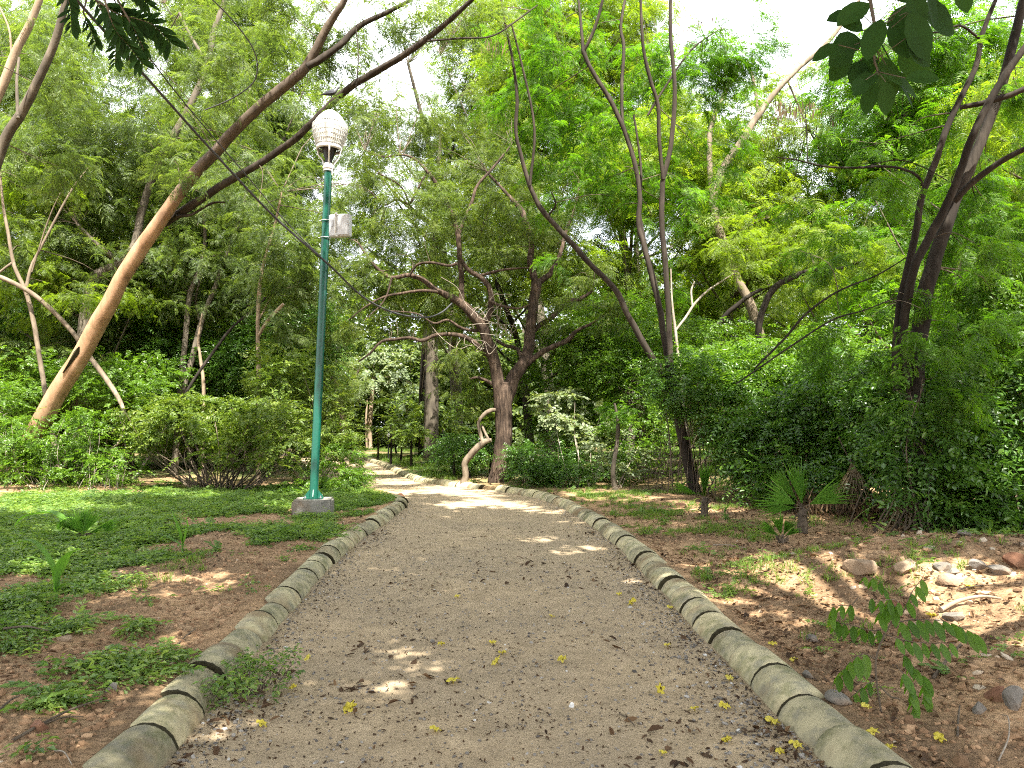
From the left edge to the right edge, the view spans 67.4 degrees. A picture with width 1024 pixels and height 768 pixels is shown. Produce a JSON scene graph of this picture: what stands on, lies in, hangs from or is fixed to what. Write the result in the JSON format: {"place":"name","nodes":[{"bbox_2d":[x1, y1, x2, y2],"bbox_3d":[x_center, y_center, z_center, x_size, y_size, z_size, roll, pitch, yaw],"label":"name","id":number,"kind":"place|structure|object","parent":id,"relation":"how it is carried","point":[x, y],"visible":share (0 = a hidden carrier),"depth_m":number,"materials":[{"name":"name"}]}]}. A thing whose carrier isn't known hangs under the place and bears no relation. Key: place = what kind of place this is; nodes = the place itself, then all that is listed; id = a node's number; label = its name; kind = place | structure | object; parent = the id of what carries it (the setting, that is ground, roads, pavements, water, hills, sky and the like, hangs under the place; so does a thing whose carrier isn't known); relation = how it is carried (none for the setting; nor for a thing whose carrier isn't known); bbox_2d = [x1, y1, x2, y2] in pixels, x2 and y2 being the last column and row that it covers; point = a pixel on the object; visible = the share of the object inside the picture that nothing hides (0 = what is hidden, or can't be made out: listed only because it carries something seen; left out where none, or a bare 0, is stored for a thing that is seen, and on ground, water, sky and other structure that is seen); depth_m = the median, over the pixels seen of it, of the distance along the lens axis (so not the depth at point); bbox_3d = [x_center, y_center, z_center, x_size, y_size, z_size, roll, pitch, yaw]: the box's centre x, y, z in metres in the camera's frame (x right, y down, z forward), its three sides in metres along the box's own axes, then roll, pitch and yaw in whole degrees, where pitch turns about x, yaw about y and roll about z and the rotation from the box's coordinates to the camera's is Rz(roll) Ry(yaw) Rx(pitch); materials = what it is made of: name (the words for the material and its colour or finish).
{"place":"outdoors","nodes":[
{"label":"outdoors","id":0,"kind":"place"},
{"bbox_2d":[77,0,451,317],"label":"overhead cable","id":1,"kind":"object","parent":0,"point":[81,5],"visible":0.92,"depth_m":11.26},
{"bbox_2d":[162,451,827,767],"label":"gravel path","id":2,"kind":"structure","parent":0,"point":[585,659],"depth_m":4.84,"materials":[{"name":"beige gravel"}]},
{"bbox_2d":[191,643,305,711],"bbox_3d":[-1.438,1.632,4.303,0.504,0.262,0.774,0,-3,0],"label":"kerb weed","id":3,"kind":"object","parent":2,"relation":"on","point":[238,681],"visible":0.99,"depth_m":4.26,"materials":[{"name":"green plant"}]},
{"bbox_2d":[170,502,830,767],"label":"path leaf litter","id":4,"kind":"object","parent":2,"relation":"on","point":[674,763],"visible":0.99,"depth_m":4.14,"materials":[{"name":"brown plant"}]},
{"bbox_2d":[0,429,1023,767],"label":"ground","id":5,"kind":"structure","parent":0,"point":[142,701],"depth_m":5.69,"materials":[{"name":"red soil"}]},
{"bbox_2d":[11,539,83,600],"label":"palm seedling","id":6,"kind":"object","parent":5,"relation":"on","point":[58,567],"visible":0.95,"depth_m":5.63,"materials":[{"name":"green plant"}]},
{"bbox_2d":[0,0,101,176],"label":"dark leaning tree","id":7,"kind":"object","parent":5,"relation":"on","point":[16,120],"visible":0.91,"depth_m":12.16,"materials":[{"name":"brown plant"}]},
{"bbox_2d":[0,0,112,213],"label":"pale leaning tree","id":8,"kind":"object","parent":5,"relation":"on","point":[16,50],"visible":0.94,"depth_m":15.48,"materials":[{"name":"green plant"}]},
{"bbox_2d":[0,0,121,409],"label":"woodland tree","id":9,"kind":"object","parent":5,"relation":"on","point":[29,2],"visible":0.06,"depth_m":27.04,"materials":[{"name":"green plant"}]},
{"bbox_2d":[0,375,156,490],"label":"creeper mound","id":10,"kind":"object","parent":5,"relation":"on","point":[13,438],"visible":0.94,"depth_m":15.30,"materials":[{"name":"green plant"}]},
{"bbox_2d":[0,163,161,472],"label":"thin forked tree","id":11,"kind":"object","parent":5,"relation":"on","point":[52,272],"visible":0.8,"depth_m":18.46,"materials":[{"name":"green plant"}]},
{"bbox_2d":[0,275,125,477],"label":"woody vine","id":12,"kind":"object","parent":11,"relation":"hanging from","point":[92,360],"visible":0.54,"depth_m":17.13,"materials":[{"name":"beige plant"}]},
{"bbox_2d":[0,95,168,444],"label":"woodland tree","id":13,"kind":"object","parent":5,"relation":"on","point":[70,341],"visible":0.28,"depth_m":20.21,"materials":[{"name":"green plant"}]},
{"bbox_2d":[56,505,118,536],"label":"fan palm","id":14,"kind":"object","parent":5,"relation":"on","point":[84,521],"visible":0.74,"depth_m":8.77,"materials":[{"name":"green plant"}]},
{"bbox_2d":[0,340,212,475],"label":"undergrowth bush","id":15,"kind":"object","parent":5,"relation":"on","point":[51,370],"visible":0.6,"depth_m":18.65,"materials":[{"name":"green plant"}]},
{"bbox_2d":[0,0,218,435],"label":"woodland tree","id":16,"kind":"object","parent":5,"relation":"on","point":[30,74],"visible":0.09,"depth_m":23.44,"materials":[{"name":"green plant"}]},
{"bbox_2d":[56,0,187,77],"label":"overhanging tree","id":17,"kind":"object","parent":5,"relation":"on","point":[116,22],"visible":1,"depth_m":3.05,"materials":[{"name":"green plant"}]},
{"bbox_2d":[82,723,178,767],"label":"kerb section","id":18,"kind":"object","parent":5,"relation":"on","point":[147,745],"visible":0.92,"depth_m":3.30,"materials":[{"name":"concrete"}]},
{"bbox_2d":[0,0,320,474],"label":"kinked tree","id":19,"kind":"object","parent":5,"relation":"on","point":[146,194],"visible":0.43,"depth_m":19.93,"materials":[{"name":"green plant"}]},
{"bbox_2d":[130,693,204,746],"bbox_3d":[-1.700,1.722,3.718,0.322,0.323,0.430,-9,-3,-7],"label":"kerb section","id":20,"kind":"object","parent":5,"relation":"on","point":[179,717],"visible":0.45,"depth_m":3.70,"materials":[{"name":"concrete"}]},
{"bbox_2d":[91,43,274,464],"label":"woodland tree","id":21,"kind":"object","parent":5,"relation":"on","point":[171,307],"visible":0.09,"depth_m":24.75,"materials":[{"name":"green plant"}]},
{"bbox_2d":[0,272,369,471],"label":"dark thicket","id":22,"kind":"object","parent":5,"relation":"on","point":[228,350],"visible":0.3,"depth_m":21.77,"materials":[{"name":"green plant"}]},
{"bbox_2d":[54,168,320,473],"bbox_3d":[-9.062,-1.567,21.750,7.610,8.588,7.101,0,-3,0],"label":"twin stem tree","id":23,"kind":"object","parent":5,"relation":"on","point":[154,257],"visible":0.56,"depth_m":20.81,"materials":[{"name":"green plant"}]},
{"bbox_2d":[160,667,223,710],"bbox_3d":[-1.758,1.733,4.131,0.309,0.310,0.430,-2,-4,-5],"label":"kerb section","id":24,"kind":"object","parent":5,"relation":"on","point":[179,684],"visible":0.22,"depth_m":4.07,"materials":[{"name":"concrete"}]},
{"bbox_2d":[0,471,396,759],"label":"groundcover","id":25,"kind":"object","parent":5,"relation":"on","point":[15,643],"visible":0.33,"depth_m":7.58,"materials":[{"name":"green plant"}]},
{"bbox_2d":[187,642,247,685],"bbox_3d":[-1.780,1.744,4.560,0.317,0.318,0.430,-4,-4,-3],"label":"kerb section","id":26,"kind":"object","parent":5,"relation":"on","point":[213,656],"visible":0.29,"depth_m":4.52,"materials":[{"name":"concrete"}]},
{"bbox_2d":[101,386,336,489],"bbox_3d":[-6.037,1.145,15.497,5.077,2.235,2.714,-1,-3,12],"label":"leafy bush","id":27,"kind":"object","parent":5,"relation":"on","point":[189,424],"visible":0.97,"depth_m":15.26,"materials":[{"name":"green plant"}]},
{"bbox_2d":[101,0,338,458],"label":"woodland tree","id":28,"kind":"object","parent":5,"relation":"on","point":[273,81],"visible":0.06,"depth_m":29.26,"materials":[{"name":"green plant"}]},
{"bbox_2d":[133,266,313,478],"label":"slanting dark sapling","id":29,"kind":"object","parent":5,"relation":"on","point":[285,307],"visible":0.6,"depth_m":18.80,"materials":[{"name":"green plant"}]},
{"bbox_2d":[79,0,376,466],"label":"woodland tree","id":30,"kind":"object","parent":5,"relation":"on","point":[203,17],"visible":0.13,"depth_m":24.59,"materials":[{"name":"green plant"}]},
{"bbox_2d":[219,629,262,657],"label":"kerb section","id":31,"kind":"object","parent":5,"relation":"on","point":[242,639],"visible":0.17,"depth_m":5.02,"materials":[{"name":"concrete"}]},
{"bbox_2d":[235,610,277,641],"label":"kerb section","id":32,"kind":"object","parent":5,"relation":"on","point":[262,625],"visible":0.37,"depth_m":5.38,"materials":[{"name":"concrete"}]},
{"bbox_2d":[161,0,362,456],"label":"woodland tree","id":33,"kind":"object","parent":5,"relation":"on","point":[279,132],"visible":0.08,"depth_m":31.20,"materials":[{"name":"green plant"}]},
{"bbox_2d":[0,0,537,472],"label":"leaning tree","id":34,"kind":"object","parent":5,"relation":"on","point":[320,54],"visible":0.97,"depth_m":14.76,"materials":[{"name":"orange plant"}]},
{"bbox_2d":[265,587,300,611],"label":"kerb section","id":35,"kind":"object","parent":5,"relation":"on","point":[288,599],"visible":0.42,"depth_m":6.20,"materials":[{"name":"concrete"}]},
{"bbox_2d":[172,135,400,481],"bbox_3d":[-5.721,-2.192,19.823,4.337,9.656,6.676,-3,-4,42],"label":"broken stem tree","id":36,"kind":"object","parent":5,"relation":"on","point":[255,234],"visible":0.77,"depth_m":18.71,"materials":[{"name":"green plant"}]},
{"bbox_2d":[227,337,372,482],"bbox_3d":[-4.890,0.693,18.007,3.264,3.419,4.148,0,-3,0],"label":"round bush","id":37,"kind":"object","parent":5,"relation":"on","point":[250,380],"visible":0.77,"depth_m":17.70,"materials":[{"name":"green plant"}]},
{"bbox_2d":[291,109,351,515],"bbox_3d":[-2.999,-1.046,12.271,0.878,6.874,0.704,0,-3,-6],"label":"lamp post","id":38,"kind":"object","parent":5,"relation":"on","point":[329,129],"visible":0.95,"depth_m":12.22,"materials":[{"name":"metal"}]},
{"bbox_2d":[271,442,380,493],"bbox_3d":[-3.713,1.819,15.995,1.948,1.180,4.120,0,-3,0],"label":"sunlit bush","id":39,"kind":"object","parent":5,"relation":"on","point":[346,478],"visible":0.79,"depth_m":15.95,"materials":[{"name":"green plant"}]},
{"bbox_2d":[298,350,377,453],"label":"hollow tree","id":40,"kind":"object","parent":5,"relation":"on","point":[351,382],"visible":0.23,"depth_m":39.12,"materials":[{"name":"green plant"}]},
{"bbox_2d":[340,340,439,448],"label":"lawn edge tree","id":41,"kind":"object","parent":5,"relation":"on","point":[386,364],"visible":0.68,"depth_m":43.92,"materials":[{"name":"green plant"}]},
{"bbox_2d":[302,48,513,455],"bbox_3d":[-4.356,-6.268,35.947,12.848,19.510,9.318,0,-3,0],"label":"tall tree","id":42,"kind":"object","parent":5,"relation":"on","point":[422,380],"visible":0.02,"depth_m":34.11,"materials":[{"name":"green plant"}]},
{"bbox_2d":[389,415,435,467],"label":"young tree","id":43,"kind":"object","parent":5,"relation":"on","point":[407,435],"visible":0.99,"depth_m":24.85,"materials":[{"name":"green plant"}]},
{"bbox_2d":[317,0,517,443],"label":"tall tree","id":44,"kind":"object","parent":5,"relation":"on","point":[448,85],"visible":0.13,"depth_m":34.90,"materials":[{"name":"green plant"}]},
{"bbox_2d":[365,389,485,453],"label":"tree","id":45,"kind":"object","parent":5,"relation":"on","point":[418,412],"visible":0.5,"depth_m":32.76,"materials":[{"name":"green plant"}]},
{"bbox_2d":[308,45,583,460],"bbox_3d":[-2.647,-4.637,29.865,11.228,15.545,7.526,1,-3,-20],"label":"tall tree","id":46,"kind":"object","parent":5,"relation":"on","point":[431,407],"visible":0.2,"depth_m":28.76,"materials":[{"name":"green plant"}]},
{"bbox_2d":[418,425,487,474],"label":"bush","id":47,"kind":"object","parent":5,"relation":"on","point":[439,446],"visible":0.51,"depth_m":20.20,"materials":[{"name":"green plant"}]},
{"bbox_2d":[441,428,493,477],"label":"young tree","id":48,"kind":"object","parent":5,"relation":"on","point":[482,451],"visible":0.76,"depth_m":19.70,"materials":[{"name":"green plant"}]},
{"bbox_2d":[312,73,639,482],"bbox_3d":[-0.968,-2.838,20.593,8.478,11.032,5.326,0,-3,-7],"label":"forked tree","id":49,"kind":"object","parent":5,"relation":"on","point":[505,390],"visible":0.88,"depth_m":19.64,"materials":[{"name":"green plant"}]},
{"bbox_2d":[460,408,495,483],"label":"twisted tree","id":50,"kind":"object","parent":5,"relation":"on","point":[476,448],"visible":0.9,"depth_m":18.33,"materials":[{"name":"beige plant"}]},
{"bbox_2d":[377,153,632,461],"bbox_3d":[-0.066,-2.240,25.051,9.107,10.204,7.532,0,-3,0],"label":"tall tree","id":51,"kind":"object","parent":5,"relation":"on","point":[497,284],"visible":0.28,"depth_m":24.42,"materials":[{"name":"green plant"}]},
{"bbox_2d":[0,175,1016,451],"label":"woodland","id":52,"kind":"object","parent":5,"relation":"on","point":[444,387],"visible":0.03,"depth_m":47.33,"materials":[{"name":"green plant"}]},
{"bbox_2d":[0,470,1023,722],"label":"fern weeds","id":53,"kind":"object","parent":5,"relation":"on","point":[84,612],"visible":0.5,"depth_m":8.26,"materials":[{"name":"green plant"}]},
{"bbox_2d":[0,456,1023,767],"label":"verge leaf litter","id":54,"kind":"object","parent":5,"relation":"on","point":[924,756],"visible":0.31,"depth_m":5.65,"materials":[{"name":"brown plant"}]},
{"bbox_2d":[415,0,640,459],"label":"tall tree","id":55,"kind":"object","parent":5,"relation":"on","point":[494,84],"visible":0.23,"depth_m":30.04,"materials":[{"name":"green plant"}]},
{"bbox_2d":[483,431,641,488],"bbox_3d":[1.207,1.841,17.707,3.754,1.511,2.353,-3,-4,40],"label":"dark low bush","id":56,"kind":"object","parent":5,"relation":"on","point":[556,472],"visible":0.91,"depth_m":17.57,"materials":[{"name":"green plant"}]},
{"bbox_2d":[524,383,661,487],"bbox_3d":[1.877,1.147,17.924,2.298,2.494,3.905,2,-4,-33],"label":"pale leaf bush","id":57,"kind":"object","parent":5,"relation":"on","point":[559,418],"visible":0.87,"depth_m":17.93,"materials":[{"name":"green plant"}]},
{"bbox_2d":[593,399,640,489],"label":"verge sapling","id":58,"kind":"object","parent":5,"relation":"on","point":[616,414],"visible":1,"depth_m":15.82,"materials":[{"name":"green plant"}]},
{"bbox_2d":[546,96,714,451],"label":"woodland tree","id":59,"kind":"object","parent":5,"relation":"on","point":[594,300],"visible":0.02,"depth_m":29.76,"materials":[{"name":"green plant"}]},
{"bbox_2d":[536,0,727,446],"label":"tall tree","id":60,"kind":"object","parent":5,"relation":"on","point":[650,12],"visible":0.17,"depth_m":31.16,"materials":[{"name":"green plant"}]},
{"bbox_2d":[465,0,802,493],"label":"multi stem tree","id":61,"kind":"object","parent":5,"relation":"on","point":[728,77],"visible":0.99,"depth_m":16.63,"materials":[{"name":"green plant"}]},
{"bbox_2d":[515,97,759,463],"bbox_3d":[3.886,-2.927,23.477,7.177,11.386,6.482,-1,-3,14],"label":"tall tree","id":62,"kind":"object","parent":5,"relation":"on","point":[686,172],"visible":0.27,"depth_m":22.64,"materials":[{"name":"green plant"}]},
{"bbox_2d":[500,282,796,482],"bbox_3d":[3.277,-0.149,20.295,5.784,5.315,6.845,2,-4,-32],"label":"tall thicket","id":63,"kind":"object","parent":5,"relation":"on","point":[587,372],"visible":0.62,"depth_m":19.27,"materials":[{"name":"green plant"}]},
{"bbox_2d":[605,424,714,492],"bbox_3d":[3.006,1.496,15.551,2.258,1.388,1.038,0,-3,0],"label":"dry twig heap","id":64,"kind":"object","parent":5,"relation":"on","point":[666,470],"visible":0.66,"depth_m":15.46,"materials":[{"name":"brown plant"}]},
{"bbox_2d":[670,586,709,612],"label":"kerb section","id":65,"kind":"object","parent":5,"relation":"on","point":[681,597],"visible":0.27,"depth_m":6.25,"materials":[{"name":"concrete"}]},
{"bbox_2d":[672,463,711,515],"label":"fan palm","id":66,"kind":"object","parent":5,"relation":"on","point":[704,477],"visible":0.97,"depth_m":11.04,"materials":[{"name":"green plant"}]},
{"bbox_2d":[681,598,723,626],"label":"kerb section","id":67,"kind":"object","parent":5,"relation":"on","point":[694,610],"visible":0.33,"depth_m":5.82,"materials":[{"name":"concrete"}]},
{"bbox_2d":[692,612,742,643],"bbox_3d":[1.476,1.819,5.430,0.321,0.321,0.430,0,-3,-2],"label":"kerb section","id":68,"kind":"object","parent":5,"relation":"on","point":[708,627],"visible":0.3,"depth_m":5.38,"materials":[{"name":"concrete"}]},
{"bbox_2d":[634,341,804,500],"bbox_3d":[3.979,0.658,14.420,3.245,3.089,3.095,0,-3,0],"label":"creeper clad stump","id":69,"kind":"object","parent":5,"relation":"on","point":[659,384],"visible":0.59,"depth_m":14.42,"materials":[{"name":"green plant"}]},
{"bbox_2d":[670,212,771,434],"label":"white stem sapling","id":70,"kind":"object","parent":5,"relation":"on","point":[727,252],"visible":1,"depth_m":15.91,"materials":[{"name":"green plant"}]},
{"bbox_2d":[593,111,853,466],"bbox_3d":[6.167,-2.692,23.113,7.555,10.921,8.074,-1,-3,22],"label":"woodland tree","id":71,"kind":"object","parent":5,"relation":"on","point":[719,304],"visible":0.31,"depth_m":22.36,"materials":[{"name":"green plant"}]},
{"bbox_2d":[711,630,756,661],"bbox_3d":[1.491,1.806,5.015,0.312,0.313,0.430,0,-4,-1],"label":"kerb section","id":72,"kind":"object","parent":5,"relation":"on","point":[725,644],"visible":0.29,"depth_m":5.00,"materials":[{"name":"concrete"}]},
{"bbox_2d":[651,72,854,455],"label":"woodland tree","id":73,"kind":"object","parent":5,"relation":"on","point":[777,315],"visible":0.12,"depth_m":28.34,"materials":[{"name":"green plant"}]},
{"bbox_2d":[728,644,793,684],"bbox_3d":[1.498,1.755,4.572,0.314,0.314,0.430,-5,-3,-2],"label":"kerb section","id":74,"kind":"object","parent":5,"relation":"on","point":[746,662],"visible":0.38,"depth_m":4.54,"materials":[{"name":"concrete"}]},
{"bbox_2d":[655,317,891,497],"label":"bright creeper bank","id":75,"kind":"structure","parent":5,"relation":"on","point":[783,367],"depth_m":14.56,"materials":[{"name":"green plant"}]},
{"bbox_2d":[760,510,800,542],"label":"fan palm","id":76,"kind":"object","parent":5,"relation":"on","point":[778,523],"visible":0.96,"depth_m":8.87,"materials":[{"name":"green plant"}]},
{"bbox_2d":[646,0,916,451],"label":"pale bent tree","id":77,"kind":"object","parent":5,"relation":"on","point":[751,307],"visible":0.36,"depth_m":21.76,"materials":[{"name":"green plant"}]},
{"bbox_2d":[750,664,824,714],"bbox_3d":[1.502,1.729,4.158,0.311,0.309,0.430,1,-4,-1],"label":"kerb section","id":78,"kind":"object","parent":5,"relation":"on","point":[774,687],"visible":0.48,"depth_m":4.10,"materials":[{"name":"concrete"}]},
{"bbox_2d":[755,457,854,533],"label":"fan palm","id":79,"kind":"object","parent":5,"relation":"on","point":[825,495],"visible":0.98,"depth_m":9.54,"materials":[{"name":"green plant"}]},
{"bbox_2d":[776,694,854,748],"bbox_3d":[1.509,1.735,3.727,0.317,0.317,0.430,1,-3,-3],"label":"kerb section","id":80,"kind":"object","parent":5,"relation":"on","point":[810,719],"visible":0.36,"depth_m":3.71,"materials":[{"name":"concrete"}]},
{"bbox_2d":[709,222,922,418],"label":"arching dark tree","id":81,"kind":"object","parent":5,"relation":"on","point":[841,274],"visible":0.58,"depth_m":17.98,"materials":[{"name":"green plant"}]},
{"bbox_2d":[788,482,902,525],"bbox_3d":[4.675,1.698,10.777,1.697,0.765,1.794,0,-3,0],"label":"brown weed clump","id":82,"kind":"object","parent":5,"relation":"on","point":[843,509],"visible":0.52,"depth_m":10.46,"materials":[{"name":"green plant"}]},
{"bbox_2d":[683,327,1011,534],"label":"dark creeper bank","id":83,"kind":"structure","parent":5,"relation":"on","point":[816,439],"depth_m":11.39,"materials":[{"name":"green plant"}]},
{"bbox_2d":[838,437,867,503],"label":"dry palm leaf","id":84,"kind":"object","parent":83,"relation":"on","point":[849,476],"visible":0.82,"depth_m":10.58,"materials":[{"name":"brown plant"}]},
{"bbox_2d":[842,559,876,575],"bbox_3d":[2.807,1.497,6.202,0.151,0.166,0.251,3,-4,-41],"label":"rock","id":85,"kind":"object","parent":5,"relation":"on","point":[859,567],"visible":0.88,"depth_m":6.14,"materials":[{"name":"beige stone"}]},
{"bbox_2d":[813,724,912,767],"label":"kerb section","id":86,"kind":"object","parent":5,"relation":"on","point":[844,746],"visible":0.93,"depth_m":3.29,"materials":[{"name":"concrete"}]},
{"bbox_2d":[784,90,971,343],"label":"woodland tree","id":87,"kind":"object","parent":5,"relation":"on","point":[846,306],"visible":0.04,"depth_m":30.48,"materials":[{"name":"green plant"}]},
{"bbox_2d":[736,0,1023,526],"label":"dark stemmed tree","id":88,"kind":"object","parent":5,"relation":"on","point":[913,351],"visible":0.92,"depth_m":9.96,"materials":[{"name":"green plant"}]},
{"bbox_2d":[812,0,972,115],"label":"overhanging tree","id":89,"kind":"object","parent":5,"relation":"on","point":[908,32],"visible":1,"depth_m":2.71,"materials":[{"name":"green plant"}]},
{"bbox_2d":[766,0,1023,364],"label":"woodland tree","id":90,"kind":"object","parent":5,"relation":"on","point":[904,116],"visible":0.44,"depth_m":20.62,"materials":[{"name":"green plant"}]},
{"bbox_2d":[828,575,986,718],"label":"pinnate sapling","id":91,"kind":"object","parent":5,"relation":"on","point":[858,667],"visible":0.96,"depth_m":3.82,"materials":[{"name":"green plant"}]},
{"bbox_2d":[818,156,1023,454],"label":"woodland tree","id":92,"kind":"object","parent":5,"relation":"on","point":[883,294],"visible":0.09,"depth_m":17.75,"materials":[{"name":"green plant"}]},
{"bbox_2d":[868,317,1023,533],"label":"broad leaf bank","id":93,"kind":"structure","parent":5,"relation":"on","point":[990,510],"depth_m":9.37,"materials":[{"name":"green plant"}]},
{"bbox_2d":[892,43,1023,469],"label":"woodland tree","id":94,"kind":"object","parent":5,"relation":"on","point":[964,124],"visible":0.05,"depth_m":22.17,"materials":[{"name":"green plant"}]},
{"bbox_2d":[903,57,1023,451],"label":"woodland tree","id":95,"kind":"object","parent":5,"relation":"on","point":[1000,133],"visible":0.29,"depth_m":17.60,"materials":[{"name":"green plant"}]},
{"bbox_2d":[911,201,1023,455],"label":"sunlit vine wall","id":96,"kind":"structure","parent":5,"relation":"on","point":[1013,301],"depth_m":10.60,"materials":[{"name":"green plant"}]},
{"bbox_2d":[1002,685,1023,710],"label":"rock","id":97,"kind":"object","parent":5,"relation":"on","point":[1012,696],"visible":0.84,"depth_m":3.72,"materials":[{"name":"grey stone"}]},
{"bbox_2d":[0,446,1023,640],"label":"grass","id":98,"kind":"structure","parent":0,"point":[405,462],"depth_m":10.29,"materials":[{"name":"plant"}]},
{"bbox_2d":[1,0,1023,426],"label":"sky","id":99,"kind":"structure","parent":0,"point":[811,29],"materials":[{"name":"white"}]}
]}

